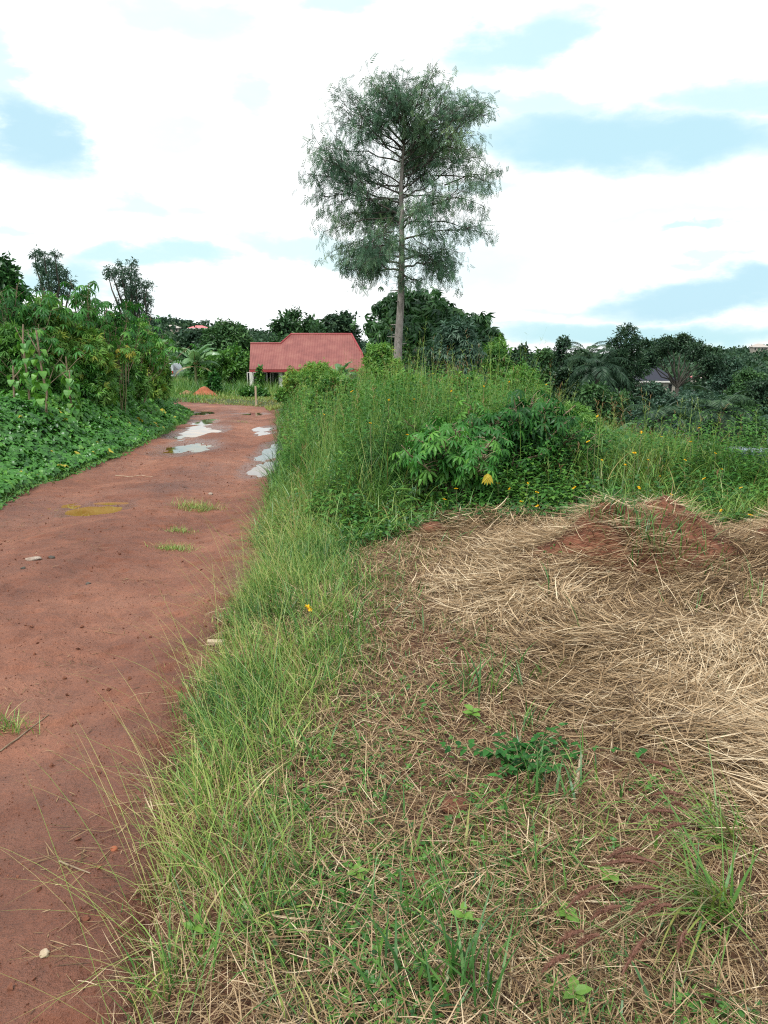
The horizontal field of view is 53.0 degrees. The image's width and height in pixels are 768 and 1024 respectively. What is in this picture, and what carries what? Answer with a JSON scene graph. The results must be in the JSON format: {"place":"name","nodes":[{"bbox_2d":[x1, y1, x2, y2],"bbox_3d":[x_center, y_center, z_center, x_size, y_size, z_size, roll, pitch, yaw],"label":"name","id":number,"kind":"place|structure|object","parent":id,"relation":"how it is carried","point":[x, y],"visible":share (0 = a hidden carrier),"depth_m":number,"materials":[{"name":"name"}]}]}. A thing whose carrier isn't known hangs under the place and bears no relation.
{"place":"outdoors","nodes":[
{"label":"outdoors","id":0,"kind":"place"},
{"bbox_2d":[0,402,281,1023],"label":"dirt road","id":1,"kind":"structure","parent":0,"point":[61,613],"depth_m":4.30,"materials":[{"name":"soil"}]},
{"bbox_2d":[0,701,39,735],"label":"grass tuft","id":2,"kind":"object","parent":1,"relation":"on","point":[15,727],"visible":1,"depth_m":3.64,"materials":[{"name":"green plant"}]},
{"bbox_2d":[41,502,127,515],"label":"puddle water","id":3,"kind":"structure","parent":1,"relation":"on","point":[87,511],"depth_m":9.99,"materials":[{"name":"brown liquid"}]},
{"bbox_2d":[0,428,265,1014],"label":"road straw","id":4,"kind":"object","parent":1,"relation":"on","point":[84,850],"visible":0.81,"depth_m":2.74,"materials":[{"name":"beige plant"}]},
{"bbox_2d":[0,441,270,1023],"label":"road grit","id":5,"kind":"object","parent":1,"relation":"on","point":[10,986],"visible":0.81,"depth_m":4.13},
{"bbox_2d":[163,439,213,453],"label":"puddle water","id":6,"kind":"structure","parent":1,"relation":"on","point":[196,447],"depth_m":18.70,"materials":[{"name":"grey liquid"}]},
{"bbox_2d":[174,424,220,438],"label":"puddle water","id":7,"kind":"structure","parent":1,"relation":"on","point":[196,431],"depth_m":24.22,"materials":[{"name":"grey liquid"}]},
{"bbox_2d":[170,498,227,512],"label":"grass tuft","id":8,"kind":"object","parent":1,"relation":"on","point":[196,506],"visible":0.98,"depth_m":9.91,"materials":[{"name":"green plant"}]},
{"bbox_2d":[247,454,279,476],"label":"puddle water","id":9,"kind":"structure","parent":1,"relation":"on","point":[253,471],"depth_m":15.63,"materials":[{"name":"grey liquid"}]},
{"bbox_2d":[0,0,767,354],"label":"sky","id":10,"kind":"structure","parent":0,"point":[631,136],"materials":[{"name":"white"}]},
{"bbox_2d":[3,334,767,1023],"bbox_3d":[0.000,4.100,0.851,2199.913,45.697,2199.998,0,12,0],"label":"ground","id":11,"kind":"structure","parent":0,"point":[733,954],"depth_m":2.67,"materials":[{"name":"plant"}]},
{"bbox_2d":[6,366,24,398],"bbox_3d":[-7.923,-2.533,16.649,0.349,1.233,0.398,-6,13,-27],"label":"bean stake","id":12,"kind":"object","parent":11,"relation":"on","point":[15,385],"visible":0.74,"depth_m":16.57,"materials":[{"name":"green plant"}]},
{"bbox_2d":[0,251,33,327],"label":"broad tree","id":13,"kind":"object","parent":11,"relation":"on","point":[9,273],"visible":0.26,"depth_m":20.05,"materials":[{"name":"green plant"}]},
{"bbox_2d":[0,318,52,395],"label":"pigeon pea shrub","id":14,"kind":"object","parent":11,"relation":"on","point":[9,349],"visible":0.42,"depth_m":17.72,"materials":[{"name":"green plant"}]},
{"bbox_2d":[15,324,37,399],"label":"climbing vine","id":15,"kind":"object","parent":11,"relation":"on","point":[28,385],"visible":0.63,"depth_m":16.84,"materials":[{"name":"green plant"}]},
{"bbox_2d":[0,279,66,355],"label":"cassava plant","id":16,"kind":"object","parent":11,"relation":"on","point":[18,308],"visible":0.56,"depth_m":18.43,"materials":[{"name":"green plant"}]},
{"bbox_2d":[26,330,53,439],"bbox_3d":[-7.079,-2.554,15.916,0.421,2.361,0.421,0,12,0],"label":"bean stake","id":17,"kind":"object","parent":11,"relation":"on","point":[44,385],"visible":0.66,"depth_m":15.87,"materials":[{"name":"green plant"}]},
{"bbox_2d":[0,324,95,394],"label":"cassava plant","id":18,"kind":"object","parent":11,"relation":"on","point":[43,360],"visible":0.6,"depth_m":17.91,"materials":[{"name":"green plant"}]},
{"bbox_2d":[17,291,83,391],"bbox_3d":[-8.500,-3.979,19.504,1.872,3.110,1.947,-4,12,-17],"label":"pigeon pea shrub","id":19,"kind":"object","parent":11,"relation":"on","point":[56,323],"visible":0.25,"depth_m":19.10,"materials":[{"name":"green plant"}]},
{"bbox_2d":[27,244,77,307],"bbox_3d":[-14.090,-8.209,33.022,2.048,6.525,2.707,-3,12,-16],"label":"eucalyptus tree","id":20,"kind":"object","parent":11,"relation":"on","point":[50,277],"visible":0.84,"depth_m":32.65,"materials":[{"name":"green plant"}]},
{"bbox_2d":[58,356,77,403],"bbox_3d":[-7.642,-2.881,18.699,0.420,1.752,0.431,0,12,0],"label":"bean stake","id":21,"kind":"object","parent":11,"relation":"on","point":[62,386],"visible":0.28,"depth_m":18.53,"materials":[{"name":"green plant"}]},
{"bbox_2d":[61,370,82,426],"bbox_3d":[-7.186,-2.483,17.762,0.422,1.540,0.408,0,12,0],"label":"bean stake","id":22,"kind":"object","parent":11,"relation":"on","point":[70,393],"visible":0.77,"depth_m":17.65,"materials":[{"name":"green plant"}]},
{"bbox_2d":[53,308,92,342],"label":"cassava plant","id":23,"kind":"object","parent":11,"relation":"on","point":[76,318],"visible":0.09,"depth_m":19.23,"materials":[{"name":"green plant"}]},
{"bbox_2d":[46,353,112,404],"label":"pigeon pea shrub","id":24,"kind":"object","parent":11,"relation":"on","point":[91,385],"visible":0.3,"depth_m":19.65,"materials":[{"name":"green plant"}]},
{"bbox_2d":[55,280,115,337],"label":"cassava plant","id":25,"kind":"object","parent":11,"relation":"on","point":[87,310],"visible":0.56,"depth_m":20.09,"materials":[{"name":"green plant"}]},
{"bbox_2d":[62,320,122,406],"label":"pigeon pea shrub","id":26,"kind":"object","parent":11,"relation":"on","point":[102,356],"visible":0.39,"depth_m":19.95,"materials":[{"name":"green plant"}]},
{"bbox_2d":[0,388,190,496],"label":"bean crop","id":27,"kind":"object","parent":11,"relation":"on","point":[39,458],"visible":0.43,"depth_m":15.97,"materials":[{"name":"green plant"}]},
{"bbox_2d":[0,410,194,509],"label":"bank weeds","id":28,"kind":"object","parent":11,"relation":"on","point":[5,498],"visible":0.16,"depth_m":14.91,"materials":[{"name":"green plant"}]},
{"bbox_2d":[99,322,135,369],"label":"cassava plant","id":29,"kind":"object","parent":11,"relation":"on","point":[118,343],"visible":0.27,"depth_m":21.18,"materials":[{"name":"green plant"}]},
{"bbox_2d":[111,364,137,408],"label":"pigeon pea shrub","id":30,"kind":"object","parent":11,"relation":"on","point":[131,389],"visible":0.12,"depth_m":23.00,"materials":[{"name":"green plant"}]},
{"bbox_2d":[89,299,162,407],"bbox_3d":[-7.839,-4.470,22.854,1.548,3.604,2.470,5,13,23],"label":"cassava plant","id":31,"kind":"object","parent":11,"relation":"on","point":[128,315],"visible":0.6,"depth_m":22.62,"materials":[{"name":"green plant"}]},
{"bbox_2d":[112,345,141,414],"bbox_3d":[-7.075,-3.475,21.222,0.811,2.207,0.884,8,14,33],"label":"yellowing cassava","id":32,"kind":"object","parent":11,"relation":"on","point":[128,354],"visible":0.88,"depth_m":21.11,"materials":[{"name":"green plant"}]},
{"bbox_2d":[105,330,152,402],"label":"pigeon pea shrub","id":33,"kind":"object","parent":11,"relation":"on","point":[141,384],"visible":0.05,"depth_m":24.99,"materials":[{"name":"green plant"}]},
{"bbox_2d":[101,256,157,323],"bbox_3d":[-11.362,-8.248,34.893,2.349,6.648,3.138,-4,12,-18],"label":"eucalyptus tree","id":34,"kind":"object","parent":11,"relation":"on","point":[130,291],"visible":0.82,"depth_m":34.18,"materials":[{"name":"green plant"}]},
{"bbox_2d":[126,317,170,400],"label":"pigeon pea shrub","id":35,"kind":"object","parent":11,"relation":"on","point":[159,386],"visible":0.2,"depth_m":29.06,"materials":[{"name":"green plant"}]},
{"bbox_2d":[124,313,196,410],"bbox_3d":[-7.994,-5.008,26.244,3.131,3.450,1.698,0,12,0],"label":"cassava plant","id":36,"kind":"object","parent":11,"relation":"on","point":[156,363],"visible":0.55,"depth_m":26.32,"materials":[{"name":"green plant"}]},
{"bbox_2d":[153,342,173,401],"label":"pigeon pea shrub","id":37,"kind":"object","parent":11,"relation":"on","point":[168,378],"visible":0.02,"depth_m":32.55,"materials":[{"name":"green plant"}]},
{"bbox_2d":[176,325,203,364],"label":"broad tree","id":38,"kind":"object","parent":11,"relation":"on","point":[194,335],"visible":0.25,"depth_m":92.19,"materials":[{"name":"green plant"}]},
{"bbox_2d":[171,344,220,385],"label":"palm tree","id":39,"kind":"object","parent":11,"relation":"on","point":[194,357],"visible":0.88,"depth_m":61.62,"materials":[{"name":"green plant"}]},
{"bbox_2d":[184,346,216,382],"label":"bushy tree","id":40,"kind":"object","parent":11,"relation":"on","point":[191,373],"visible":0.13,"depth_m":68.31,"materials":[{"name":"green plant"}]},
{"bbox_2d":[202,368,222,393],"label":"dark shrub","id":41,"kind":"object","parent":11,"relation":"on","point":[213,380],"visible":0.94,"depth_m":54.02,"materials":[{"name":"green plant"}]},
{"bbox_2d":[197,341,249,386],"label":"bushy tree","id":42,"kind":"object","parent":11,"relation":"on","point":[233,360],"visible":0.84,"depth_m":63.82,"materials":[{"name":"green plant"}]},
{"bbox_2d":[193,317,256,354],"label":"broad tree","id":43,"kind":"object","parent":11,"relation":"on","point":[222,335],"visible":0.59,"depth_m":78.52,"materials":[{"name":"green plant"}]},
{"bbox_2d":[237,384,270,397],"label":"dark shrub","id":44,"kind":"object","parent":11,"relation":"on","point":[248,391],"visible":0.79,"depth_m":50.88,"materials":[{"name":"green plant"}]},
{"bbox_2d":[168,374,363,410],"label":"grass","id":45,"kind":"structure","parent":11,"relation":"on","point":[227,390],"depth_m":54.08,"materials":[{"name":"green plant"}]},
{"bbox_2d":[266,305,326,341],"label":"broad tree","id":46,"kind":"object","parent":11,"relation":"on","point":[283,327],"visible":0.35,"depth_m":72.59,"materials":[{"name":"green plant"}]},
{"bbox_2d":[247,333,363,387],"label":"red roofed house","id":47,"kind":"structure","parent":11,"relation":"on","point":[294,350],"depth_m":60.47,"materials":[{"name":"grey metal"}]},
{"bbox_2d":[279,360,339,402],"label":"round bush","id":48,"kind":"object","parent":11,"relation":"on","point":[293,379],"visible":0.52,"depth_m":32.03,"materials":[{"name":"green plant"}]},
{"bbox_2d":[305,368,366,425],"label":"weedy bush","id":49,"kind":"object","parent":11,"relation":"on","point":[335,381],"visible":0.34,"depth_m":17.46,"materials":[{"name":"green plant"}]},
{"bbox_2d":[1,473,678,1023],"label":"verge grass","id":50,"kind":"structure","parent":11,"relation":"on","point":[273,569],"depth_m":3.32,"materials":[{"name":"green plant"}]},
{"bbox_2d":[320,310,366,352],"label":"broad tree","id":51,"kind":"object","parent":11,"relation":"on","point":[341,322],"visible":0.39,"depth_m":76.63,"materials":[{"name":"green plant"}]},
{"bbox_2d":[356,340,402,387],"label":"feathery shrub","id":52,"kind":"object","parent":11,"relation":"on","point":[384,348],"visible":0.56,"depth_m":29.07,"materials":[{"name":"green plant"}]},
{"bbox_2d":[292,53,508,359],"bbox_3d":[0.857,-13.459,38.232,10.536,16.100,10.171,0,12,0],"label":"tall tree","id":53,"kind":"object","parent":11,"relation":"on","point":[370,259],"visible":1,"depth_m":36.92,"materials":[{"name":"green plant"}]},
{"bbox_2d":[377,367,433,412],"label":"weedy bush","id":54,"kind":"object","parent":11,"relation":"on","point":[411,380],"visible":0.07,"depth_m":14.55,"materials":[{"name":"green plant"}]},
{"bbox_2d":[350,286,469,374],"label":"mango tree","id":55,"kind":"object","parent":11,"relation":"on","point":[434,307],"visible":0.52,"depth_m":43.88,"materials":[{"name":"green plant"}]},
{"bbox_2d":[388,441,434,503],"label":"cassava plant","id":56,"kind":"object","parent":11,"relation":"on","point":[405,455],"visible":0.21,"depth_m":8.09,"materials":[{"name":"green plant"}]},
{"bbox_2d":[380,488,442,507],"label":"fern","id":57,"kind":"object","parent":11,"relation":"on","point":[421,495],"visible":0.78,"depth_m":7.72,"materials":[{"name":"green plant"}]},
{"bbox_2d":[81,314,767,394],"bbox_3d":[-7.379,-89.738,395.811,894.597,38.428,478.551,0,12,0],"label":"woods","id":58,"kind":"object","parent":11,"relation":"on","point":[745,355],"visible":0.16,"depth_m":353.38,"materials":[{"name":"green plant"}]},
{"bbox_2d":[393,400,491,447],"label":"cassava plant","id":59,"kind":"object","parent":11,"relation":"on","point":[469,409],"visible":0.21,"depth_m":8.85,"materials":[{"name":"green plant"}]},
{"bbox_2d":[409,312,492,388],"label":"feathery shrub","id":60,"kind":"object","parent":11,"relation":"on","point":[452,333],"visible":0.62,"depth_m":31.70,"materials":[{"name":"green plant"}]},
{"bbox_2d":[401,418,502,503],"bbox_3d":[0.702,-0.458,7.814,1.072,0.946,1.194,0,12,0],"label":"cassava plant","id":61,"kind":"object","parent":11,"relation":"on","point":[463,465],"visible":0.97,"depth_m":7.52,"materials":[{"name":"green plant"}]},
{"bbox_2d":[440,796,468,815],"bbox_3d":[0.255,1.052,2.761,0.111,0.053,0.097,-2,12,-12],"label":"stone","id":62,"kind":"object","parent":11,"relation":"on","point":[449,799],"visible":0.74,"depth_m":2.74,"materials":[{"name":"brown stone"}]},
{"bbox_2d":[434,369,502,408],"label":"weedy bush","id":63,"kind":"object","parent":11,"relation":"on","point":[472,377],"visible":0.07,"depth_m":14.52,"materials":[{"name":"green plant"}]},
{"bbox_2d":[465,311,505,365],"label":"mango tree","id":64,"kind":"object","parent":11,"relation":"on","point":[485,331],"visible":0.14,"depth_m":44.15,"materials":[{"name":"green plant"}]},
{"bbox_2d":[204,483,767,1023],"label":"cut straw","id":65,"kind":"object","parent":11,"relation":"on","point":[742,637],"visible":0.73,"depth_m":3.95,"materials":[{"name":"beige plant"}]},
{"bbox_2d":[223,478,767,1023],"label":"green shoots","id":66,"kind":"object","parent":11,"relation":"on","point":[463,960],"visible":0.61,"depth_m":2.27,"materials":[{"name":"green plant"}]},
{"bbox_2d":[480,333,515,387],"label":"feathery shrub","id":67,"kind":"object","parent":11,"relation":"on","point":[495,347],"visible":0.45,"depth_m":34.86,"materials":[{"name":"green plant"}]},
{"bbox_2d":[231,316,767,555],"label":"tall grass","id":68,"kind":"structure","parent":11,"relation":"on","point":[274,481],"depth_m":8.39,"materials":[{"name":"green plant"}]},
{"bbox_2d":[232,511,767,1023],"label":"creeping clover","id":69,"kind":"object","parent":11,"relation":"on","point":[372,977],"visible":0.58,"depth_m":2.35,"materials":[{"name":"green plant"}]},
{"bbox_2d":[450,408,558,495],"bbox_3d":[1.189,-0.619,8.367,1.120,1.043,1.085,11,16,44],"label":"cassava plant","id":70,"kind":"object","parent":11,"relation":"on","point":[490,433],"visible":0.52,"depth_m":8.22,"materials":[{"name":"green plant"}]},
{"bbox_2d":[266,341,767,545],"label":"broadleaf weeds","id":71,"kind":"object","parent":11,"relation":"on","point":[584,451],"visible":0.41,"depth_m":8.52,"materials":[{"name":"green plant"}]},
{"bbox_2d":[275,457,767,553],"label":"undergrowth","id":72,"kind":"object","parent":11,"relation":"on","point":[414,521],"visible":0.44,"depth_m":7.42,"materials":[{"name":"green plant"}]},
{"bbox_2d":[463,389,581,488],"bbox_3d":[1.506,-0.773,8.658,1.362,1.247,1.068,0,12,0],"label":"cassava plant","id":73,"kind":"object","parent":11,"relation":"on","point":[541,417],"visible":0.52,"depth_m":8.35,"materials":[{"name":"green plant"}]},
{"bbox_2d":[496,362,550,405],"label":"weedy bush","id":74,"kind":"object","parent":11,"relation":"on","point":[521,376],"visible":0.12,"depth_m":17.50,"materials":[{"name":"green plant"}]},
{"bbox_2d":[508,341,545,397],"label":"valley tree","id":75,"kind":"object","parent":11,"relation":"on","point":[516,355],"visible":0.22,"depth_m":77.87,"materials":[{"name":"green plant"}]},
{"bbox_2d":[440,722,647,778],"bbox_3d":[0.604,0.935,2.957,0.782,0.124,0.364,0,12,0],"label":"leafy weed","id":76,"kind":"object","parent":11,"relation":"on","point":[500,753],"visible":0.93,"depth_m":2.95,"materials":[{"name":"green plant"}]},
{"bbox_2d":[532,346,562,397],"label":"valley tree","id":77,"kind":"object","parent":11,"relation":"on","point":[544,355],"visible":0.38,"depth_m":96.71,"materials":[{"name":"green plant"}]},
{"bbox_2d":[503,406,611,492],"bbox_3d":[1.890,-0.661,8.702,1.277,1.037,0.969,4,12,20],"label":"cassava plant","id":78,"kind":"object","parent":11,"relation":"on","point":[540,428],"visible":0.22,"depth_m":8.55,"materials":[{"name":"green plant"}]},
{"bbox_2d":[550,334,572,398],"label":"valley tree","id":79,"kind":"object","parent":11,"relation":"on","point":[561,345],"visible":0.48,"depth_m":92.72,"materials":[{"name":"green plant"}]},
{"bbox_2d":[548,350,594,403],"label":"valley tree","id":80,"kind":"object","parent":11,"relation":"on","point":[563,372],"visible":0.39,"depth_m":88.16,"materials":[{"name":"green plant"}]},
{"bbox_2d":[561,975,592,1002],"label":"seedling","id":81,"kind":"object","parent":11,"relation":"on","point":[580,990],"visible":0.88,"depth_m":1.88,"materials":[{"name":"green plant"}]},
{"bbox_2d":[563,401,607,440],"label":"weedy bush","id":82,"kind":"object","parent":11,"relation":"on","point":[583,409],"visible":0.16,"depth_m":12.28,"materials":[{"name":"green plant"}]},
{"bbox_2d":[563,341,612,379],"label":"oil palm","id":83,"kind":"object","parent":11,"relation":"on","point":[588,349],"visible":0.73,"depth_m":79.98,"materials":[{"name":"green plant"}]},
{"bbox_2d":[562,347,631,397],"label":"oil palm","id":84,"kind":"object","parent":11,"relation":"on","point":[597,370],"visible":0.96,"depth_m":60.05,"materials":[{"name":"green plant"}]},
{"bbox_2d":[561,380,636,429],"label":"valley tree","id":85,"kind":"object","parent":11,"relation":"on","point":[587,394],"visible":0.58,"depth_m":48.52,"materials":[{"name":"green plant"}]},
{"bbox_2d":[600,322,653,400],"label":"tall bushy tree","id":86,"kind":"object","parent":11,"relation":"on","point":[632,344],"visible":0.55,"depth_m":82.43,"materials":[{"name":"green plant"}]},
{"bbox_2d":[516,495,767,586],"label":"spoil mound","id":87,"kind":"object","parent":11,"relation":"on","point":[567,539],"visible":0.22,"depth_m":5.58,"materials":[{"name":"brown soil"}]},
{"bbox_2d":[541,750,767,992],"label":"seed head grass","id":88,"kind":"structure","parent":11,"relation":"on","point":[612,907],"depth_m":2.02,"materials":[{"name":"green plant"}]},
{"bbox_2d":[635,367,674,396],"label":"distant house","id":89,"kind":"structure","parent":11,"relation":"on","point":[655,375],"depth_m":131.50,"materials":[{"name":"white paint"}]},
{"bbox_2d":[631,379,679,411],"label":"valley tree","id":90,"kind":"object","parent":11,"relation":"on","point":[658,394],"visible":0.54,"depth_m":82.17,"materials":[{"name":"green plant"}]},
{"bbox_2d":[544,383,767,454],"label":"valley scrub","id":91,"kind":"object","parent":11,"relation":"on","point":[684,394],"depth_m":126.25,"materials":[{"name":"green plant"}]},
{"bbox_2d":[624,396,699,436],"bbox_3d":[12.071,-3.369,33.950,3.331,3.341,3.162,0,12,0],"label":"oil palm","id":92,"kind":"object","parent":11,"relation":"on","point":[668,408],"visible":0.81,"depth_m":33.38,"materials":[{"name":"green plant"}]},
{"bbox_2d":[591,733,767,901],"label":"seed head grass","id":93,"kind":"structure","parent":11,"relation":"on","point":[677,804],"depth_m":2.40,"materials":[{"name":"green plant"}]},
{"bbox_2d":[633,331,730,396],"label":"spreading tree","id":94,"kind":"object","parent":11,"relation":"on","point":[681,343],"visible":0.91,"depth_m":108.67,"materials":[{"name":"green plant"}]},
{"bbox_2d":[665,408,702,439],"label":"valley tree","id":95,"kind":"object","parent":11,"relation":"on","point":[674,426],"visible":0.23,"depth_m":60.88,"materials":[{"name":"green plant"}]},
{"bbox_2d":[683,389,722,415],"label":"valley tree","id":96,"kind":"object","parent":11,"relation":"on","point":[701,396],"visible":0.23,"depth_m":88.86,"materials":[{"name":"green plant"}]},
{"bbox_2d":[689,345,724,392],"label":"valley tree","id":97,"kind":"object","parent":11,"relation":"on","point":[700,371],"visible":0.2,"depth_m":157.84,"materials":[{"name":"green plant"}]},
{"bbox_2d":[686,416,738,446],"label":"valley tree","id":98,"kind":"object","parent":11,"relation":"on","point":[714,419],"visible":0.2,"depth_m":45.59,"materials":[{"name":"green plant"}]},
{"bbox_2d":[684,385,760,449],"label":"oil palm","id":99,"kind":"object","parent":11,"relation":"on","point":[722,403],"visible":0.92,"depth_m":43.30,"materials":[{"name":"green plant"}]},
{"bbox_2d":[704,352,747,395],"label":"valley tree","id":100,"kind":"object","parent":11,"relation":"on","point":[721,380],"visible":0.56,"depth_m":136.91,"materials":[{"name":"green plant"}]},
{"bbox_2d":[718,364,767,400],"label":"valley tree","id":101,"kind":"object","parent":11,"relation":"on","point":[744,375],"visible":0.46,"depth_m":117.36,"materials":[{"name":"green plant"}]},
{"bbox_2d":[727,397,763,422],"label":"valley tree","id":102,"kind":"object","parent":11,"relation":"on","point":[748,407],"visible":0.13,"depth_m":73.51,"materials":[{"name":"green plant"}]},
{"bbox_2d":[732,416,767,447],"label":"valley tree","id":103,"kind":"object","parent":11,"relation":"on","point":[763,419],"visible":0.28,"depth_m":47.40,"materials":[{"name":"green plant"}]},
{"bbox_2d":[743,375,767,415],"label":"valley tree","id":104,"kind":"object","parent":11,"relation":"on","point":[759,388],"visible":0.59,"depth_m":88.16,"materials":[{"name":"green plant"}]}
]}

